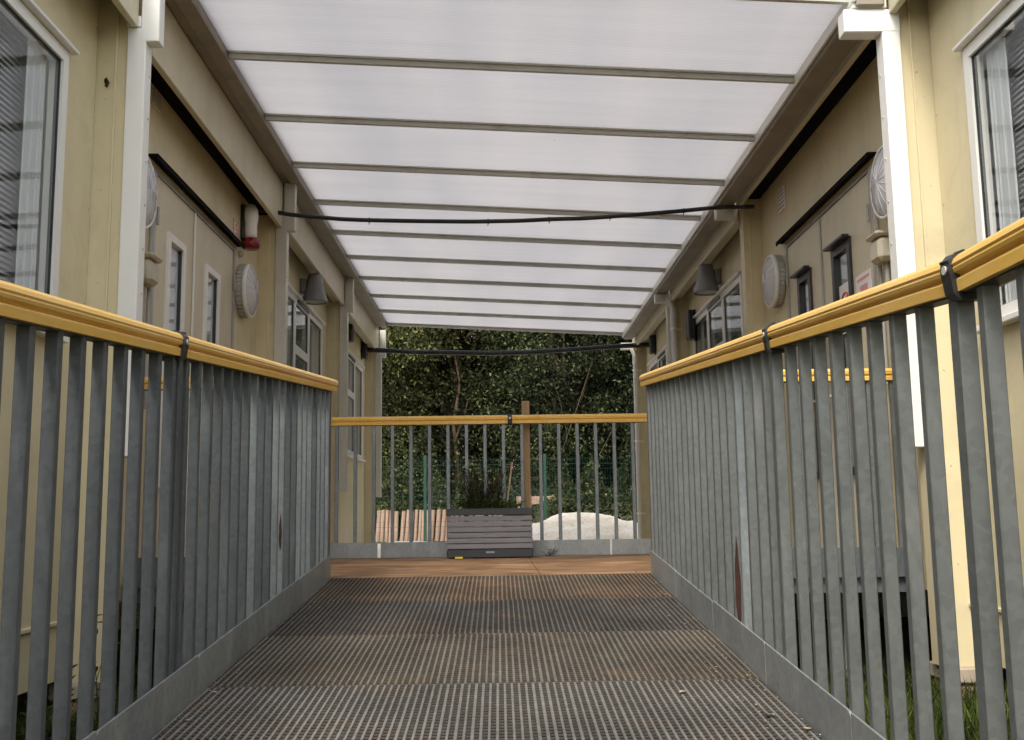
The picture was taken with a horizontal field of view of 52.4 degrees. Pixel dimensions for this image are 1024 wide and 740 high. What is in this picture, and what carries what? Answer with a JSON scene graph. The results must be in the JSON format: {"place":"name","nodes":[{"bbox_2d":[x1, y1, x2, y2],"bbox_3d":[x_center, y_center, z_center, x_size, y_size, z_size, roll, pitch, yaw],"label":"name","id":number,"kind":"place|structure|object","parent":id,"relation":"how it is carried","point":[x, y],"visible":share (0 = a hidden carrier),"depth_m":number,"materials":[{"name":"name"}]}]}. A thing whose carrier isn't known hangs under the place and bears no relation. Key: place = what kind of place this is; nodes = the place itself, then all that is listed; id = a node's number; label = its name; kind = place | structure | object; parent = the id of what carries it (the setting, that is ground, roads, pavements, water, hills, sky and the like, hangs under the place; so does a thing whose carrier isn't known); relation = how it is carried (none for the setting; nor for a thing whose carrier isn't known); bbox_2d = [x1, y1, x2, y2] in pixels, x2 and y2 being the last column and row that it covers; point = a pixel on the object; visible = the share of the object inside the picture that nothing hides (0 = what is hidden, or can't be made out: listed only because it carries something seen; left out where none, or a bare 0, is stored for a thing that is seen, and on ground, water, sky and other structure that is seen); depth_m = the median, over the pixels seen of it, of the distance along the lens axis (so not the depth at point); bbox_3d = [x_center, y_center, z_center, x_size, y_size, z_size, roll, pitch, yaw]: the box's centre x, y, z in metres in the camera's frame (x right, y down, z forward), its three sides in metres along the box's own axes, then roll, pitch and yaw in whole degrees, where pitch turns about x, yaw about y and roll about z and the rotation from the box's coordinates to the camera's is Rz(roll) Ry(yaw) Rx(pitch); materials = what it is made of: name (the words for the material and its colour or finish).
{"place":"outdoors","nodes":[
{"label":"outdoors","id":0,"kind":"place"},
{"bbox_2d":[377,541,425,555],"bbox_3d":[-1.666,2.730,15.978,3.785,0.205,2.346,-1,-8,-1],"label":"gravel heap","id":1,"kind":"object","parent":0,"point":[378,549],"visible":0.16,"depth_m":15.69,"materials":[{"name":"white gravel"}]},
{"bbox_2d":[452,496,526,508],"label":"potted grass","id":2,"kind":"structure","parent":0,"point":[491,504],"depth_m":7.37,"materials":[{"name":"green plant"}]},
{"bbox_2d":[16,467,1005,727],"bbox_3d":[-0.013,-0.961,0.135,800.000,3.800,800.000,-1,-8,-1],"label":"ground","id":3,"kind":"structure","parent":0,"point":[22,697],"depth_m":7.38,"materials":[{"name":"green plant"}]},
{"bbox_2d":[18,664,100,739],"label":"tall weed","id":4,"kind":"object","parent":3,"relation":"on","point":[46,733],"visible":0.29,"depth_m":3.78,"materials":[{"name":"green plant"}]},
{"bbox_2d":[15,677,153,739],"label":"grass strip","id":5,"kind":"object","parent":3,"relation":"on","point":[20,728],"depth_m":4.19,"materials":[{"name":"green plant"}]},
{"bbox_2d":[94,599,155,727],"bbox_3d":[-1.567,1.230,4.159,0.303,0.622,0.224,2,-9,-22],"label":"tall weed","id":6,"kind":"object","parent":3,"relation":"on","point":[137,624],"visible":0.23,"depth_m":4.13,"materials":[{"name":"green plant"}]},
{"bbox_2d":[0,0,381,719],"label":"modular building","id":7,"kind":"structure","parent":3,"relation":"on","point":[80,142],"depth_m":4.91,"materials":[{"name":"beige paint"}]},
{"bbox_2d":[0,0,79,343],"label":"window","id":8,"kind":"structure","parent":7,"relation":"in","point":[45,39],"depth_m":4.33,"materials":[{"name":"white plastic"}]},
{"bbox_2d":[104,77,109,87],"bbox_3d":[-1.897,-1.346,4.873,0.030,0.050,0.008,-1,-8,-1],"label":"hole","id":9,"kind":"object","parent":7,"relation":"attached to","point":[106,81],"visible":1,"depth_m":4.87,"materials":[{"name":"black"}]},
{"bbox_2d":[145,157,156,229],"bbox_3d":[-1.893,-0.916,5.308,0.116,0.398,0.398,-1,-8,-1],"label":"wall light","id":10,"kind":"object","parent":7,"relation":"attached to","point":[151,205],"visible":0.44,"depth_m":5.33,"materials":[{"name":"white plastic"}]},
{"bbox_2d":[142,224,162,408],"bbox_3d":[-1.896,-0.279,5.423,0.100,1.350,0.196,-1,-8,-1],"label":"junction box","id":11,"kind":"object","parent":7,"relation":"attached to","point":[151,269],"visible":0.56,"depth_m":5.44,"materials":[{"name":"beige plastic"}]},
{"bbox_2d":[150,85,161,112],"bbox_3d":[-1.956,-1.488,5.720,0.016,0.100,0.160,-1,-8,-1],"label":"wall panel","id":12,"kind":"object","parent":7,"relation":"attached to","point":[155,98],"depth_m":5.70,"materials":[{"name":"paint"}]},
{"bbox_2d":[153,177,193,556],"bbox_3d":[-1.942,0.049,5.956,0.104,2.170,0.729,-1,-8,-1],"label":"door","id":13,"kind":"structure","parent":7,"relation":"in","point":[174,240],"depth_m":6.06,"materials":[{"name":"paint"}]},
{"bbox_2d":[193,216,235,546],"bbox_3d":[-1.951,0.166,6.789,0.104,2.170,0.939,-1,-8,-1],"label":"door","id":14,"kind":"structure","parent":7,"relation":"in","point":[213,258],"depth_m":6.89,"materials":[{"name":"paint"}]},
{"bbox_2d":[233,218,237,237],"bbox_3d":[-1.978,-1.008,7.455,0.006,0.130,0.130,-1,-8,-1],"label":"fire sign","id":15,"kind":"object","parent":7,"relation":"attached to","point":[235,227],"visible":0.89,"depth_m":7.44,"materials":[{"name":"plastic"}]},
{"bbox_2d":[235,264,258,317],"bbox_3d":[-1.919,-0.575,7.592,0.116,0.398,0.398,-1,-8,-1],"label":"wall light","id":16,"kind":"object","parent":7,"relation":"attached to","point":[246,294],"visible":1,"depth_m":7.47,"materials":[{"name":"white plastic"}]},
{"bbox_2d":[240,204,259,250],"bbox_3d":[-1.918,-1.053,7.659,0.134,0.344,0.144,-1,-8,-1],"label":"alarm sounder","id":17,"kind":"object","parent":7,"relation":"attached to","point":[248,227],"visible":0.98,"depth_m":7.61,"materials":[{"name":"white plastic"}]},
{"bbox_2d":[287,283,325,375],"bbox_3d":[-2.030,-0.003,9.859,0.167,1.304,2.290,-1,-8,-1],"label":"window","id":18,"kind":"structure","parent":7,"relation":"in","point":[309,316],"depth_m":10.20,"materials":[{"name":"white plastic"}]},
{"bbox_2d":[300,273,327,304],"bbox_3d":[-1.879,-0.776,9.903,0.262,0.272,0.256,-1,-8,-1],"label":"downlight","id":19,"kind":"object","parent":7,"relation":"attached to","point":[312,291],"visible":1,"depth_m":9.84,"materials":[{"name":"grey metal"}]},
{"bbox_2d":[348,323,353,342],"bbox_3d":[-2.001,-0.478,12.819,0.089,0.300,0.160,-1,-8,-1],"label":"wall box","id":20,"kind":"object","parent":7,"relation":"attached to","point":[351,334],"visible":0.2,"depth_m":12.75,"materials":[{"name":"black plastic"}]},
{"bbox_2d":[348,349,365,461],"bbox_3d":[-2.067,0.452,13.106,0.167,1.304,2.290,-1,-8,-1],"label":"window","id":21,"kind":"structure","parent":7,"relation":"in","point":[355,393],"depth_m":13.75,"materials":[{"name":"white plastic"}]},
{"bbox_2d":[361,341,367,359],"bbox_3d":[-2.022,-0.266,14.253,0.079,0.260,0.150,-1,-8,-1],"label":"wall box","id":22,"kind":"object","parent":7,"relation":"attached to","point":[364,350],"visible":0.98,"depth_m":14.19,"materials":[{"name":"black plastic"}]},
{"bbox_2d":[258,205,754,225],"bbox_3d":[-0.052,-1.196,8.044,3.863,0.167,0.041,-1,-8,-1],"label":"overhead cable","id":23,"kind":"object","parent":7,"relation":"attached to","point":[490,221],"visible":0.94,"depth_m":8.03,"materials":[{"name":"black plastic"}]},
{"bbox_2d":[368,342,648,356],"bbox_3d":[-0.069,-0.261,14.376,3.933,0.196,0.085,-1,-8,-1],"label":"overhead cable","id":24,"kind":"object","parent":7,"relation":"attached to","point":[503,352],"visible":0.98,"depth_m":14.35,"materials":[{"name":"black plastic"}]},
{"bbox_2d":[127,0,899,357],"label":"walkway canopy","id":25,"kind":"object","parent":7,"relation":"attached to","point":[457,108],"visible":0.88,"depth_m":6.94,"materials":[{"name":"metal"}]},
{"bbox_2d":[377,326,469,507],"bbox_3d":[-3.916,-0.327,24.514,5.867,7.723,4.711,-1,-8,-1],"label":"hedge tree","id":26,"kind":"object","parent":3,"relation":"on","point":[387,395],"visible":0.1,"depth_m":23.67,"materials":[{"name":"green plant"}]},
{"bbox_2d":[378,328,496,508],"bbox_3d":[-2.546,-0.335,26.880,4.992,8.116,5.873,-5,-9,26],"label":"tall tree","id":27,"kind":"object","parent":3,"relation":"on","point":[444,368],"visible":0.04,"depth_m":25.67,"materials":[{"name":"green plant"}]},
{"bbox_2d":[376,501,520,514],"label":"bank weeds","id":28,"kind":"object","parent":3,"relation":"on","point":[404,508],"visible":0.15,"depth_m":21.40,"materials":[{"name":"green plant"}]},
{"bbox_2d":[376,509,533,541],"bbox_3d":[-2.893,3.330,21.163,6.781,0.954,0.166,-1,-8,-1],"label":"log palisade","id":29,"kind":"object","parent":3,"relation":"on","point":[401,523],"visible":0.11,"depth_m":21.16,"materials":[{"name":"beige wood"}]},
{"bbox_2d":[452,356,467,506],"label":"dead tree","id":30,"kind":"object","parent":3,"relation":"on","point":[454,431],"visible":0.48,"depth_m":24.18,"materials":[{"name":"brown plant"}]},
{"bbox_2d":[379,326,571,503],"bbox_3d":[-1.623,-1.202,25.431,6.289,9.402,5.179,3,-9,-23],"label":"hedge tree","id":31,"kind":"object","parent":3,"relation":"on","point":[441,439],"visible":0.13,"depth_m":24.33,"materials":[{"name":"green plant"}]},
{"bbox_2d":[150,573,823,739],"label":"access ramp","id":32,"kind":"structure","parent":3,"relation":"on","point":[569,657],"depth_m":3.11,"materials":[{"name":"grey metal"}]},
{"bbox_2d":[0,280,337,739],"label":"ramp railing","id":33,"kind":"object","parent":32,"relation":"attached to","point":[263,547],"visible":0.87,"depth_m":2.58,"materials":[{"name":"metal"}]},
{"bbox_2d":[162,575,820,738],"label":"grit","id":34,"kind":"object","parent":32,"relation":"on","point":[640,578],"visible":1,"depth_m":3.38,"materials":[{"name":"grey stone"}]},
{"bbox_2d":[639,217,1023,739],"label":"ramp railing","id":35,"kind":"object","parent":32,"relation":"attached to","point":[721,557],"visible":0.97,"depth_m":2.27,"materials":[{"name":"metal"}]},
{"bbox_2d":[419,331,573,500],"bbox_3d":[-0.463,-2.292,29.028,8.175,12.224,6.733,-3,-8,13],"label":"tall tree","id":36,"kind":"object","parent":3,"relation":"on","point":[481,431],"visible":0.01,"depth_m":28.17,"materials":[{"name":"green plant"}]},
{"bbox_2d":[376,406,636,510],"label":"ivy undergrowth","id":37,"kind":"object","parent":3,"relation":"on","point":[569,485],"visible":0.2,"depth_m":22.29,"materials":[{"name":"green plant"}]},
{"bbox_2d":[137,554,905,676],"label":"landing platform","id":38,"kind":"structure","parent":3,"relation":"on","point":[512,566],"depth_m":5.96,"materials":[{"name":"wood"}]},
{"bbox_2d":[137,376,213,587],"bbox_3d":[-1.427,0.549,5.193,0.930,1.044,0.069,-1,-8,-1],"label":"side railing","id":39,"kind":"object","parent":38,"relation":"attached to","point":[140,559],"visible":0.02,"depth_m":5.11,"materials":[{"name":"metal"}]},
{"bbox_2d":[446,508,532,557],"bbox_3d":[-0.157,1.157,7.405,0.609,0.342,0.270,-1,-8,-1],"label":"planter box","id":40,"kind":"object","parent":38,"relation":"on","point":[504,537],"visible":1,"depth_m":7.28,"materials":[{"name":"wood"}]},
{"bbox_2d":[456,482,472,508],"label":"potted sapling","id":41,"kind":"object","parent":40,"relation":"in","point":[461,493],"visible":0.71,"depth_m":7.47,"materials":[{"name":"green plant"}]},
{"bbox_2d":[456,465,509,507],"bbox_3d":[-0.212,0.850,7.446,0.402,0.333,0.186,-1,-8,-1],"label":"potted shrub","id":42,"kind":"object","parent":40,"relation":"in","point":[480,494],"visible":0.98,"depth_m":7.43,"materials":[{"name":"green plant"}]},
{"bbox_2d":[506,462,512,506],"bbox_3d":[-0.020,0.837,7.456,0.060,0.352,0.014,-1,-8,-1],"label":"garden cane","id":43,"kind":"object","parent":40,"relation":"in","point":[509,481],"visible":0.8,"depth_m":7.46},
{"bbox_2d":[330,413,650,558],"bbox_3d":[0.024,0.841,7.658,3.830,1.036,0.083,-1,-8,-1],"label":"end railing","id":44,"kind":"object","parent":38,"relation":"on","point":[430,548],"visible":0.65,"depth_m":7.65,"materials":[{"name":"metal"}]},
{"bbox_2d":[783,368,904,577],"bbox_3d":[1.372,0.515,5.230,1.250,1.044,0.069,-1,-8,-1],"label":"side railing","id":45,"kind":"object","parent":38,"relation":"attached to","point":[900,548],"visible":0.09,"depth_m":5.22,"materials":[{"name":"metal"}]},
{"bbox_2d":[118,551,928,629],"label":"gravel yard","id":46,"kind":"structure","parent":3,"relation":"on","point":[903,603],"depth_m":9.75,"materials":[{"name":"grey gravel"}]},
{"bbox_2d":[376,454,636,541],"bbox_3d":[-0.581,2.623,20.529,16.940,1.900,0.060,-1,-8,-1],"label":"fence","id":47,"kind":"object","parent":46,"relation":"on","point":[545,481],"visible":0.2,"depth_m":20.56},
{"bbox_2d":[531,512,637,550],"bbox_3d":[1.283,2.526,16.276,3.948,0.605,2.393,-1,-8,-1],"label":"gravel heap","id":48,"kind":"object","parent":46,"relation":"on","point":[588,527],"visible":0.45,"depth_m":15.72,"materials":[{"name":"white gravel"}]},
{"bbox_2d":[521,401,530,520],"bbox_3d":[0.113,1.111,7.753,0.060,1.768,0.060,-1,-8,-1],"label":"timber stake","id":49,"kind":"object","parent":3,"relation":"on","point":[526,431],"visible":0.42,"depth_m":7.79,"materials":[{"name":"brown wood"}]},
{"bbox_2d":[456,329,634,495],"bbox_3d":[1.172,-0.544,24.718,5.383,7.439,4.576,-1,-8,-1],"label":"hedge tree","id":50,"kind":"object","parent":3,"relation":"on","point":[569,400],"visible":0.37,"depth_m":23.84,"materials":[{"name":"green plant"}]},
{"bbox_2d":[482,332,632,495],"bbox_3d":[1.424,-0.633,27.057,4.992,8.116,5.873,3,-9,-23],"label":"tall tree","id":51,"kind":"object","parent":3,"relation":"on","point":[608,484],"visible":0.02,"depth_m":25.85,"materials":[{"name":"green plant"}]},
{"bbox_2d":[517,494,622,506],"bbox_3d":[3.421,2.831,21.763,6.650,0.520,0.090,-1,-8,-1],"label":"timber edging","id":52,"kind":"object","parent":3,"relation":"on","point":[535,500],"visible":0.1,"depth_m":21.74,"materials":[{"name":"brown wood"}]},
{"bbox_2d":[531,492,637,522],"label":"ivy bank","id":53,"kind":"structure","parent":3,"relation":"on","point":[567,505],"depth_m":20.82,"materials":[{"name":"green plant"}]},
{"bbox_2d":[553,360,615,495],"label":"bare sapling","id":54,"kind":"object","parent":3,"relation":"on","point":[571,423],"visible":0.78,"depth_m":22.87,"materials":[{"name":"brown plant"}]},
{"bbox_2d":[553,335,636,492],"bbox_3d":[3.370,-2.356,29.065,6.474,11.742,7.861,-4,-9,23],"label":"tall tree","id":55,"kind":"object","parent":3,"relation":"on","point":[628,483],"depth_m":27.88,"materials":[{"name":"green plant"}]},
{"bbox_2d":[560,333,635,484],"bbox_3d":[3.698,-0.714,24.354,4.711,7.723,5.867,4,-9,-31],"label":"hedge tree","id":56,"kind":"object","parent":3,"relation":"on","point":[625,392],"visible":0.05,"depth_m":23.89,"materials":[{"name":"green plant"}]},
{"bbox_2d":[632,0,1023,700],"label":"modular building","id":57,"kind":"structure","parent":3,"relation":"on","point":[928,96],"depth_m":5.00,"materials":[{"name":"beige paint"}]},
{"bbox_2d":[629,348,645,538],"bbox_3d":[1.760,1.198,14.523,0.175,3.190,0.096,-1,-8,-1],"label":"downpipe","id":58,"kind":"object","parent":57,"relation":"attached to","point":[635,370],"visible":0.9,"depth_m":14.51,"materials":[{"name":"white plastic"}]},
{"bbox_2d":[649,334,655,354],"bbox_3d":[1.872,-0.336,13.854,0.079,0.280,0.160,-1,-8,-1],"label":"wall box","id":59,"kind":"object","parent":57,"relation":"attached to","point":[652,344],"visible":0.9,"depth_m":13.79,"materials":[{"name":"black plastic"}]},
{"bbox_2d":[647,344,666,371],"bbox_3d":[1.959,0.409,13.200,0.167,1.304,2.290,-1,-8,-1],"label":"window","id":60,"kind":"structure","parent":57,"relation":"in","point":[657,361],"depth_m":13.58,"materials":[{"name":"white plastic"}]},
{"bbox_2d":[665,293,681,362],"bbox_3d":[1.797,0.742,11.275,0.175,3.190,0.096,-1,-8,-1],"label":"downpipe","id":61,"kind":"object","parent":57,"relation":"attached to","point":[674,329],"visible":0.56,"depth_m":11.41,"materials":[{"name":"white plastic"}]},
{"bbox_2d":[685,309,695,340],"bbox_3d":[1.902,-0.476,11.056,0.089,0.340,0.200,-1,-8,-1],"label":"wall box","id":62,"kind":"object","parent":57,"relation":"attached to","point":[690,324],"visible":1,"depth_m":10.97,"materials":[{"name":"black plastic"}]},
{"bbox_2d":[693,264,721,295],"bbox_3d":[1.828,-0.854,9.785,0.262,0.272,0.256,-1,-8,-1],"label":"downlight","id":63,"kind":"object","parent":57,"relation":"attached to","point":[708,281],"visible":1,"depth_m":9.72,"materials":[{"name":"grey metal"}]},
{"bbox_2d":[693,271,743,354],"bbox_3d":[1.996,-0.047,9.952,0.167,1.304,2.290,-1,-8,-1],"label":"window","id":64,"kind":"structure","parent":57,"relation":"in","point":[721,298],"depth_m":9.78,"materials":[{"name":"white plastic"}]},
{"bbox_2d":[762,255,785,307],"bbox_3d":[1.931,-0.659,7.739,0.116,0.398,0.398,-1,-8,-1],"label":"wall light","id":65,"kind":"object","parent":57,"relation":"attached to","point":[774,280],"visible":1,"depth_m":7.62,"materials":[{"name":"white plastic"}]},
{"bbox_2d":[778,185,785,212],"bbox_3d":[1.975,-1.252,7.621,0.016,0.170,0.150,-1,-8,-1],"label":"wall vent","id":66,"kind":"object","parent":57,"relation":"attached to","point":[782,198],"depth_m":7.59,"materials":[{"name":"grey plastic"}]},
{"bbox_2d":[786,220,822,547],"bbox_3d":[2.002,0.141,7.008,0.104,2.170,0.764,-1,-8,-1],"label":"door","id":67,"kind":"structure","parent":57,"relation":"in","point":[804,254],"depth_m":7.03,"materials":[{"name":"paint"}]},
{"bbox_2d":[839,281,848,333],"bbox_3d":[2.020,-0.378,6.295,0.014,0.300,0.215,-1,-8,-1],"label":"notice","id":68,"kind":"object","parent":57,"relation":"attached to","point":[843,291],"visible":0.27,"depth_m":6.32,"materials":[{"name":"white paper"}]},
{"bbox_2d":[820,175,873,547],"bbox_3d":[2.012,0.024,6.174,0.104,2.170,0.904,-1,-8,-1],"label":"door","id":69,"kind":"structure","parent":57,"relation":"in","point":[845,227],"depth_m":6.27,"materials":[{"name":"paint"}]},
{"bbox_2d":[856,268,871,292],"bbox_3d":[2.017,-0.412,5.959,0.005,0.295,0.240,-1,-8,-1],"label":"notice","id":70,"kind":"object","parent":57,"relation":"attached to","point":[863,281],"visible":0.39,"depth_m":5.95,"materials":[{"name":"white paper"}]},
{"bbox_2d":[865,213,891,383],"bbox_3d":[1.972,-0.406,5.546,0.100,1.350,0.196,-1,-8,-1],"label":"junction box","id":71,"kind":"object","parent":57,"relation":"attached to","point":[879,250],"visible":0.61,"depth_m":5.54,"materials":[{"name":"beige plastic"}]},
{"bbox_2d":[870,145,887,219],"bbox_3d":[1.957,-0.983,5.432,0.116,0.398,0.398,-1,-8,-1],"label":"wall light","id":72,"kind":"object","parent":57,"relation":"attached to","point":[878,192],"visible":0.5,"depth_m":5.43,"materials":[{"name":"white plastic"}]},
{"bbox_2d":[952,0,1023,333],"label":"window","id":73,"kind":"structure","parent":57,"relation":"in","point":[987,37],"depth_m":4.45,"materials":[{"name":"white plastic"}]},
{"bbox_2d":[798,656,1010,739],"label":"grass strip","id":74,"kind":"object","parent":3,"relation":"on","point":[970,709],"depth_m":4.13,"materials":[{"name":"green plant"}]},
{"bbox_2d":[966,720,979,738],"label":"tall weed","id":75,"kind":"object","parent":3,"relation":"on","point":[974,727],"visible":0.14,"depth_m":3.71,"materials":[{"name":"green plant"}]},
{"bbox_2d":[542,546,557,555],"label":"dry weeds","id":76,"kind":"object","parent":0,"point":[549,554],"visible":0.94,"depth_m":7.52,"materials":[{"name":"brown plant"}]}
]}

